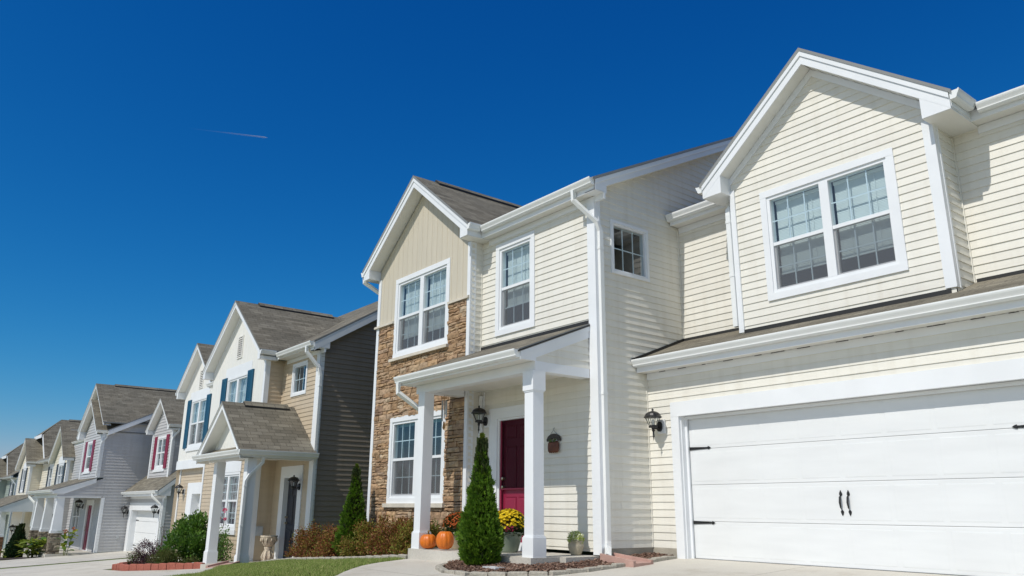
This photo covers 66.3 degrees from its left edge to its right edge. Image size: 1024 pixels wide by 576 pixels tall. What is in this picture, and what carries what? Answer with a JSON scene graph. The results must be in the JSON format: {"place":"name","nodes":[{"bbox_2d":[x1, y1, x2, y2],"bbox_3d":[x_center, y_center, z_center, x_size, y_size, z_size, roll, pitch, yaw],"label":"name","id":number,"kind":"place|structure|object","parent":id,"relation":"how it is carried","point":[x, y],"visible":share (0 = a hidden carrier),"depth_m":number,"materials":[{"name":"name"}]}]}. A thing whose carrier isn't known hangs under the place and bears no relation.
{"place":"outdoors","nodes":[
{"label":"outdoors","id":0,"kind":"place"},
{"bbox_2d":[0,551,155,567],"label":"driveway","id":1,"kind":"structure","parent":0,"point":[57,559],"depth_m":31.21,"materials":[{"name":"concrete"}]},
{"bbox_2d":[56,527,78,555],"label":"canna plant","id":2,"kind":"object","parent":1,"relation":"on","point":[65,537],"visible":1,"depth_m":34.84,"materials":[{"name":"green plant"}]},
{"bbox_2d":[0,557,180,575],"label":"driveway","id":3,"kind":"structure","parent":0,"point":[62,568],"depth_m":24.26,"materials":[{"name":"concrete"}]},
{"bbox_2d":[35,568,209,575],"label":"walkway","id":4,"kind":"structure","parent":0,"point":[131,573],"depth_m":19.49,"materials":[{"name":"concrete"}]},
{"bbox_2d":[206,560,239,567],"bbox_3d":[-6.446,6.210,17.563,0.459,0.168,0.650,-5,-17,18],"label":"splash block","id":5,"kind":"object","parent":4,"relation":"on","point":[217,564],"depth_m":17.62,"materials":[{"name":"grey concrete"}]},
{"bbox_2d":[168,556,403,575],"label":"grass","id":6,"kind":"structure","parent":0,"point":[308,567],"depth_m":12.77,"materials":[{"name":"green plant"}]},
{"bbox_2d":[0,549,599,575],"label":"ground","id":7,"kind":"structure","parent":0,"point":[567,551],"depth_m":26.66,"materials":[{"name":"grey concrete"}]},
{"bbox_2d":[0,443,23,548],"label":"family house","id":8,"kind":"structure","parent":7,"relation":"on","point":[9,474],"depth_m":66.51,"materials":[{"name":"white plastic"}]},
{"bbox_2d":[0,557,33,559],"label":"planting bed","id":9,"kind":"object","parent":7,"relation":"on","point":[1,558],"visible":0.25,"depth_m":36.62,"materials":[{"name":"soil"}]},
{"bbox_2d":[3,525,18,557],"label":"arborvitae","id":10,"kind":"object","parent":9,"relation":"on","point":[15,530],"visible":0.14,"depth_m":41.19,"materials":[{"name":"green plant"}]},
{"bbox_2d":[3,523,26,557],"bbox_3d":[-24.794,12.727,39.497,1.114,1.754,1.248,-4,-16,14],"label":"arborvitae","id":11,"kind":"object","parent":9,"relation":"on","point":[12,547],"visible":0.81,"depth_m":39.24,"materials":[{"name":"green plant"}]},
{"bbox_2d":[14,537,46,557],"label":"hosta plant","id":12,"kind":"object","parent":9,"relation":"on","point":[32,546],"visible":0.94,"depth_m":35.17,"materials":[{"name":"green plant"}]},
{"bbox_2d":[0,419,102,557],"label":"family house","id":13,"kind":"structure","parent":7,"relation":"on","point":[46,458],"depth_m":52.82,"materials":[{"name":"yellow plastic"}]},
{"bbox_2d":[20,468,25,492],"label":"window","id":14,"kind":"structure","parent":13,"relation":"in","point":[24,470],"depth_m":55.52,"materials":[{"name":"white glass"}]},
{"bbox_2d":[47,466,52,486],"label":"window","id":15,"kind":"structure","parent":13,"relation":"in","point":[50,472],"depth_m":51.24,"materials":[{"name":"white glass"}]},
{"bbox_2d":[56,463,63,483],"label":"window","id":16,"kind":"structure","parent":13,"relation":"in","point":[60,469],"depth_m":45.02,"materials":[{"name":"white glass"}]},
{"bbox_2d":[22,383,184,557],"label":"family house","id":17,"kind":"structure","parent":7,"relation":"on","point":[127,445],"depth_m":37.03,"materials":[{"name":"grey plastic"}]},
{"bbox_2d":[70,501,88,532],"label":"window","id":18,"kind":"structure","parent":17,"relation":"in","point":[75,515],"depth_m":40.61,"materials":[{"name":"grey glass"}]},
{"bbox_2d":[83,505,91,549],"bbox_3d":[-20.465,11.567,37.852,0.108,2.080,1.050,12,-20,-37],"label":"front door","id":19,"kind":"structure","parent":17,"relation":"in","point":[90,506],"depth_m":37.97,"materials":[{"name":"red metal"}]},
{"bbox_2d":[84,441,92,471],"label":"window","id":20,"kind":"structure","parent":17,"relation":"in","point":[89,448],"depth_m":39.05,"materials":[{"name":"white glass"}]},
{"bbox_2d":[132,511,157,551],"bbox_3d":[-16.136,10.872,34.785,0.055,1.950,4.550,12,-20,-37],"label":"garage door","id":21,"kind":"structure","parent":17,"relation":"in","point":[146,528],"depth_m":35.24,"materials":[{"name":"white metal"}]},
{"bbox_2d":[154,435,166,469],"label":"window","id":22,"kind":"structure","parent":17,"relation":"in","point":[161,443],"depth_m":36.28,"materials":[{"name":"white glass"}]},
{"bbox_2d":[122,565,129,570],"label":"edging brick","id":23,"kind":"object","parent":7,"relation":"on","point":[125,567],"visible":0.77,"depth_m":20.57,"materials":[{"name":"red brick"}]},
{"bbox_2d":[129,564,136,570],"bbox_3d":[-9.860,7.345,20.488,0.262,0.262,0.126,-7,-18,25],"label":"edging brick","id":24,"kind":"object","parent":7,"relation":"on","point":[132,567],"visible":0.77,"depth_m":20.45,"materials":[{"name":"red brick"}]},
{"bbox_2d":[136,564,143,570],"bbox_3d":[-9.609,7.298,20.362,0.283,0.251,0.127,-9,-19,29],"label":"edging brick","id":25,"kind":"object","parent":7,"relation":"on","point":[140,567],"visible":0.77,"depth_m":20.33,"materials":[{"name":"red brick"}]},
{"bbox_2d":[143,563,151,570],"bbox_3d":[-9.365,7.247,20.238,0.274,0.260,0.131,-10,-17,28],"label":"edging brick","id":26,"kind":"object","parent":7,"relation":"on","point":[147,566],"visible":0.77,"depth_m":20.20,"materials":[{"name":"red brick"}]},
{"bbox_2d":[151,564,158,569],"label":"edging brick","id":27,"kind":"object","parent":7,"relation":"on","point":[154,566],"visible":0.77,"depth_m":20.07,"materials":[{"name":"red brick"}]},
{"bbox_2d":[158,563,166,569],"bbox_3d":[-8.866,7.149,19.987,0.276,0.254,0.126,-7,-17,27],"label":"edging brick","id":28,"kind":"object","parent":7,"relation":"on","point":[162,566],"visible":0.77,"depth_m":19.95,"materials":[{"name":"red brick"}]},
{"bbox_2d":[167,563,175,569],"bbox_3d":[-8.604,7.104,19.888,0.277,0.264,0.127,-7,-17,19],"label":"edging brick","id":29,"kind":"object","parent":7,"relation":"on","point":[171,566],"visible":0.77,"depth_m":19.85,"materials":[{"name":"red brick"}]},
{"bbox_2d":[175,563,183,569],"bbox_3d":[-8.344,7.066,19.787,0.266,0.234,0.131,-4,-14,21],"label":"edging brick","id":30,"kind":"object","parent":7,"relation":"on","point":[179,566],"visible":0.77,"depth_m":19.75,"materials":[{"name":"red brick"}]},
{"bbox_2d":[184,563,193,568],"bbox_3d":[-8.081,7.024,19.689,0.286,0.232,0.129,-6,-16,21],"label":"edging brick","id":31,"kind":"object","parent":7,"relation":"on","point":[188,565],"visible":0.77,"depth_m":19.65,"materials":[{"name":"red brick"}]},
{"bbox_2d":[193,562,204,568],"bbox_3d":[-7.821,6.979,19.590,0.264,0.238,0.126,-4,-15,22],"label":"edging brick","id":32,"kind":"object","parent":7,"relation":"on","point":[196,565],"visible":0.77,"depth_m":19.56,"materials":[{"name":"red brick"}]},
{"bbox_2d":[170,300,377,568],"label":"family house","id":33,"kind":"structure","parent":7,"relation":"on","point":[275,439],"depth_m":20.90,"materials":[{"name":"beige plastic"}]},
{"bbox_2d":[187,396,206,447],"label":"window","id":34,"kind":"structure","parent":33,"relation":"in","point":[198,407],"depth_m":29.06,"materials":[{"name":"white glass"}]},
{"bbox_2d":[219,471,240,529],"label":"window","id":35,"kind":"structure","parent":33,"relation":"in","point":[231,489],"depth_m":22.63,"materials":[{"name":"white glass"}]},
{"bbox_2d":[226,372,247,402],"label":"window","id":36,"kind":"structure","parent":33,"relation":"in","point":[236,386],"depth_m":23.63,"materials":[{"name":"clear glass"}]},
{"bbox_2d":[260,535,277,560],"bbox_3d":[-6.261,6.703,20.131,0.430,0.670,0.433,12,-20,-37],"label":"urn planter","id":37,"kind":"object","parent":33,"relation":"on","point":[268,542],"visible":0.86,"depth_m":20.04,"materials":[{"name":"stone"}]},
{"bbox_2d":[283,481,297,557],"bbox_3d":[-5.690,5.962,20.328,0.108,2.050,0.880,12,-20,-37],"label":"front door","id":38,"kind":"structure","parent":33,"relation":"in","point":[291,502],"depth_m":20.44,"materials":[{"name":"wood"}]},
{"bbox_2d":[290,360,308,396],"bbox_3d":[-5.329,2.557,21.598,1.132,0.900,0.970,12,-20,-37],"label":"window","id":39,"kind":"structure","parent":33,"relation":"in","point":[300,370],"depth_m":21.55,"materials":[{"name":"clear glass"}]},
{"bbox_2d":[398,554,407,558],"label":"edging block","id":40,"kind":"structure","parent":7,"relation":"on","point":[405,556],"depth_m":13.42,"materials":[{"name":"stone"}]},
{"bbox_2d":[439,568,447,572],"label":"edging block","id":41,"kind":"structure","parent":7,"relation":"on","point":[441,570],"depth_m":11.00,"materials":[{"name":"concrete"}]},
{"bbox_2d":[444,570,455,573],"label":"edging block","id":42,"kind":"structure","parent":7,"relation":"on","point":[449,571],"depth_m":10.84,"materials":[{"name":"stone"}]},
{"bbox_2d":[455,570,469,575],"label":"edging block","id":43,"kind":"structure","parent":7,"relation":"on","point":[461,573],"depth_m":10.62,"materials":[{"name":"stone"}]},
{"bbox_2d":[469,571,488,575],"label":"edging block","id":44,"kind":"structure","parent":7,"relation":"on","point":[475,573],"depth_m":10.50,"materials":[{"name":"stone"}]},
{"bbox_2d":[488,571,507,575],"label":"edging block","id":45,"kind":"structure","parent":7,"relation":"on","point":[493,573],"depth_m":10.39,"materials":[{"name":"stone"}]},
{"bbox_2d":[507,571,527,575],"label":"edging block","id":46,"kind":"structure","parent":7,"relation":"on","point":[517,573],"depth_m":10.33,"materials":[{"name":"stone"}]},
{"bbox_2d":[529,571,547,575],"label":"edging block","id":47,"kind":"structure","parent":7,"relation":"on","point":[538,573],"depth_m":10.29,"materials":[{"name":"stone"}]},
{"bbox_2d":[549,570,568,575],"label":"edging block","id":48,"kind":"structure","parent":7,"relation":"on","point":[557,572],"depth_m":10.28,"materials":[{"name":"stone"}]},
{"bbox_2d":[566,568,586,573],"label":"edging block","id":49,"kind":"structure","parent":7,"relation":"on","point":[576,570],"depth_m":10.41,"materials":[{"name":"stone"}]},
{"bbox_2d":[611,563,625,567],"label":"edging block","id":50,"kind":"structure","parent":7,"relation":"on","point":[618,565],"depth_m":10.87,"materials":[{"name":"concrete"}]},
{"bbox_2d":[652,557,666,561],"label":"edging block","id":51,"kind":"structure","parent":7,"relation":"on","point":[661,559],"depth_m":11.48,"materials":[{"name":"concrete"}]},
{"bbox_2d":[361,48,1023,575],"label":"family house","id":52,"kind":"structure","parent":7,"relation":"on","point":[785,324],"depth_m":11.78,"materials":[{"name":"beige plastic"}]},
{"bbox_2d":[382,410,446,507],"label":"window","id":53,"kind":"structure","parent":52,"relation":"in","point":[401,473],"depth_m":16.17,"materials":[{"name":"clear glass"}]},
{"bbox_2d":[392,258,450,357],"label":"window","id":54,"kind":"structure","parent":52,"relation":"in","point":[421,317],"depth_m":16.51,"materials":[{"name":"clear glass"}]},
{"bbox_2d":[420,530,435,547],"bbox_3d":[-1.408,4.226,13.208,0.288,0.296,0.287,12,-20,-37],"label":"pumpkin","id":55,"kind":"object","parent":52,"relation":"on","point":[428,540],"visible":0.96,"depth_m":13.10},
{"bbox_2d":[441,398,447,429],"bbox_3d":[-1.228,2.206,14.233,0.110,0.730,0.110,12,-20,-37],"label":"wind chime","id":56,"kind":"object","parent":52,"relation":"hanging from","point":[445,407],"visible":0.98,"depth_m":14.22,"materials":[{"name":"metal"}]},
{"bbox_2d":[436,527,453,548],"bbox_3d":[-1.101,4.118,12.920,0.298,0.346,0.297,12,-20,-37],"label":"pumpkin","id":57,"kind":"object","parent":52,"relation":"on","point":[445,539],"visible":1,"depth_m":12.81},
{"bbox_2d":[441,511,460,548],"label":"potted plant","id":58,"kind":"object","parent":52,"relation":"on","point":[450,523],"visible":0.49,"depth_m":13.30,"materials":[{"name":"orange plant"}]},
{"bbox_2d":[499,508,523,552],"bbox_3d":[-0.058,3.829,12.418,0.614,0.676,0.618,12,-20,-37],"label":"potted plant","id":59,"kind":"object","parent":52,"relation":"on","point":[509,517],"visible":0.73,"depth_m":12.24,"materials":[{"name":"yellow plant"}]},
{"bbox_2d":[501,477,523,541],"bbox_3d":[0.087,3.288,13.479,0.108,2.055,0.870,12,-20,-37],"label":"front door","id":60,"kind":"structure","parent":52,"relation":"in","point":[513,499],"depth_m":13.46,"materials":[{"name":"red wood"}]},
{"bbox_2d":[500,418,524,508],"bbox_3d":[0.065,3.281,13.463,0.025,2.040,0.860,12,-20,-37],"label":"storm door","id":61,"kind":"structure","parent":52,"relation":"in","point":[512,432],"depth_m":13.65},
{"bbox_2d":[495,230,535,336],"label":"window","id":62,"kind":"structure","parent":52,"relation":"in","point":[515,258],"depth_m":14.57,"materials":[{"name":"clear glass"}]},
{"bbox_2d":[547,428,560,452],"bbox_3d":[0.672,2.477,12.768,0.054,0.410,0.330,12,-20,-37],"label":"wall plaque","id":63,"kind":"object","parent":52,"relation":"attached to","point":[553,446],"depth_m":12.73,"materials":[{"name":"metal"}]},
{"bbox_2d":[567,530,584,555],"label":"potted plant","id":64,"kind":"object","parent":52,"relation":"on","point":[576,547],"visible":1,"depth_m":11.65,"materials":[{"name":"ceramic"}]},
{"bbox_2d":[609,219,649,282],"bbox_3d":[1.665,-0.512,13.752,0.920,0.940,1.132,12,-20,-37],"label":"window","id":65,"kind":"structure","parent":52,"relation":"in","point":[629,248],"depth_m":13.63,"materials":[{"name":"clear glass"}]},
{"bbox_2d":[759,147,908,301],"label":"window","id":66,"kind":"structure","parent":52,"relation":"in","point":[842,224],"depth_m":11.36,"materials":[{"name":"clear glass"}]},
{"bbox_2d":[688,385,1023,575],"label":"garage door","id":67,"kind":"structure","parent":52,"relation":"in","point":[825,503],"depth_m":9.88,"materials":[{"name":"metal"}]},
{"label":"planting bed","id":68,"kind":"structure","parent":7,"relation":"on","visible":0},
{"bbox_2d":[454,432,504,565],"bbox_3d":[-0.440,3.112,11.562,0.766,1.965,0.780,6,-17,-18],"label":"arborvitae","id":69,"kind":"object","parent":68,"relation":"on","point":[479,533],"visible":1,"depth_m":11.35,"materials":[{"name":"green plant"}]},
{"bbox_2d":[443,552,673,572],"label":"mulch","id":70,"kind":"object","parent":68,"relation":"on","point":[458,564],"visible":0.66,"depth_m":10.95,"materials":[{"name":"brown wood"}]},
{"bbox_2d":[483,566,504,568],"bbox_3d":[-0.250,3.858,10.835,0.171,0.027,0.326,10,-19,-32],"label":"utility lid","id":71,"kind":"object","parent":70,"relation":"on","point":[494,567],"visible":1,"depth_m":10.77,"materials":[{"name":"white plastic"}]},
{"bbox_2d":[600,553,653,566],"bbox_3d":[1.643,3.896,11.232,0.462,0.168,0.687,12,-20,-37],"label":"splash block","id":72,"kind":"object","parent":70,"relation":"on","point":[630,561],"depth_m":11.15,"materials":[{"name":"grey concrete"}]},
{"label":"planting bed","id":73,"kind":"structure","parent":7,"relation":"on","visible":0},
{"bbox_2d":[126,547,143,563],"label":"boxwood shrub","id":74,"kind":"object","parent":73,"relation":"on","point":[132,559],"visible":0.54,"depth_m":22.08,"materials":[{"name":"green plant"}]},
{"bbox_2d":[130,538,159,563],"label":"purple shrub","id":75,"kind":"object","parent":73,"relation":"on","point":[142,556],"visible":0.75,"depth_m":21.80,"materials":[{"name":"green plant"}]},
{"bbox_2d":[151,523,167,555],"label":"wispy perennial","id":76,"kind":"object","parent":73,"relation":"on","point":[159,540],"visible":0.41,"depth_m":23.00,"materials":[{"name":"green plant"}]},
{"bbox_2d":[145,546,183,563],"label":"boxwood shrub","id":77,"kind":"object","parent":73,"relation":"on","point":[165,556],"visible":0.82,"depth_m":20.73,"materials":[{"name":"green plant"}]},
{"bbox_2d":[155,509,208,562],"bbox_3d":[-9.073,7.010,22.033,1.671,1.567,1.880,12,-20,-37],"label":"leafy shrub","id":78,"kind":"object","parent":73,"relation":"on","point":[186,537],"visible":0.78,"depth_m":21.71,"materials":[{"name":"green plant"}]},
{"bbox_2d":[180,554,199,562],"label":"green shrub","id":79,"kind":"object","parent":73,"relation":"on","point":[193,558],"visible":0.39,"depth_m":20.21,"materials":[{"name":"green plant"}]},
{"bbox_2d":[217,508,233,561],"bbox_3d":[-7.716,6.628,20.911,0.673,1.488,0.786,12,-20,-37],"label":"rose bush","id":80,"kind":"object","parent":73,"relation":"on","point":[222,548],"visible":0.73,"depth_m":20.78,"materials":[{"name":"green plant"}]},
{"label":"planting bed","id":81,"kind":"structure","parent":7,"relation":"on","visible":0},
{"bbox_2d":[284,519,331,556],"bbox_3d":[-4.459,5.607,17.529,0.947,0.880,1.737,12,-20,-37],"label":"barberry shrub","id":82,"kind":"object","parent":81,"relation":"on","point":[305,543],"visible":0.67,"depth_m":17.31,"materials":[{"name":"brown plant"}]},
{"bbox_2d":[309,522,340,556],"bbox_3d":[-3.659,5.303,16.473,0.967,0.764,1.571,12,-20,-37],"label":"barberry shrub","id":83,"kind":"object","parent":81,"relation":"on","point":[324,548],"visible":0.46,"depth_m":16.29,"materials":[{"name":"brown plant"}]},
{"bbox_2d":[330,463,367,555],"bbox_3d":[-3.232,4.572,16.102,0.807,1.923,0.789,12,-20,-37],"label":"arborvitae","id":84,"kind":"object","parent":81,"relation":"on","point":[353,506],"visible":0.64,"depth_m":16.02,"materials":[{"name":"green plant"}]},
{"bbox_2d":[333,518,376,556],"bbox_3d":[-2.956,4.992,15.636,1.088,0.797,1.288,12,-20,-37],"label":"barberry shrub","id":85,"kind":"object","parent":81,"relation":"on","point":[359,548],"visible":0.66,"depth_m":15.37,"materials":[{"name":"green plant"}]},
{"bbox_2d":[364,513,407,555],"bbox_3d":[-2.284,4.711,14.948,0.971,0.838,1.483,12,-20,-37],"label":"barberry shrub","id":86,"kind":"object","parent":81,"relation":"on","point":[380,544],"visible":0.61,"depth_m":14.80,"materials":[{"name":"brown plant"}]},
{"bbox_2d":[388,516,441,554],"bbox_3d":[-1.666,4.460,14.164,0.942,0.779,1.276,12,-20,-37],"label":"barberry shrub","id":87,"kind":"object","parent":81,"relation":"on","point":[402,545],"visible":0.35,"depth_m":14.08,"materials":[{"name":"green plant"}]},
{"bbox_2d":[430,518,438,536],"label":"green shrub","id":88,"kind":"object","parent":81,"relation":"on","point":[433,526],"visible":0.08,"depth_m":14.03,"materials":[{"name":"green plant"}]},
{"bbox_2d":[336,559,548,575],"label":"walkway","id":89,"kind":"structure","parent":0,"point":[410,567],"depth_m":11.67,"materials":[{"name":"concrete"}]},
{"bbox_2d":[0,0,1023,457],"label":"sky","id":90,"kind":"structure","parent":0,"point":[165,165],"materials":[{"name":"blue"}]},
{"bbox_2d":[557,558,956,575],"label":"driveway","id":91,"kind":"structure","parent":0,"point":[690,567],"depth_m":10.12,"materials":[{"name":"concrete"}]},
{"bbox_2d":[583,566,601,571],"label":"edging block","id":92,"kind":"structure","parent":91,"relation":"on","point":[594,568],"depth_m":10.54,"materials":[{"name":"concrete"}]},
{"bbox_2d":[598,565,615,569],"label":"edging block","id":93,"kind":"structure","parent":91,"relation":"on","point":[605,567],"depth_m":10.72,"materials":[{"name":"concrete"}]},
{"bbox_2d":[661,556,676,559],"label":"edging block","id":94,"kind":"structure","parent":91,"relation":"on","point":[671,557],"depth_m":11.66,"materials":[{"name":"concrete"}]}
]}

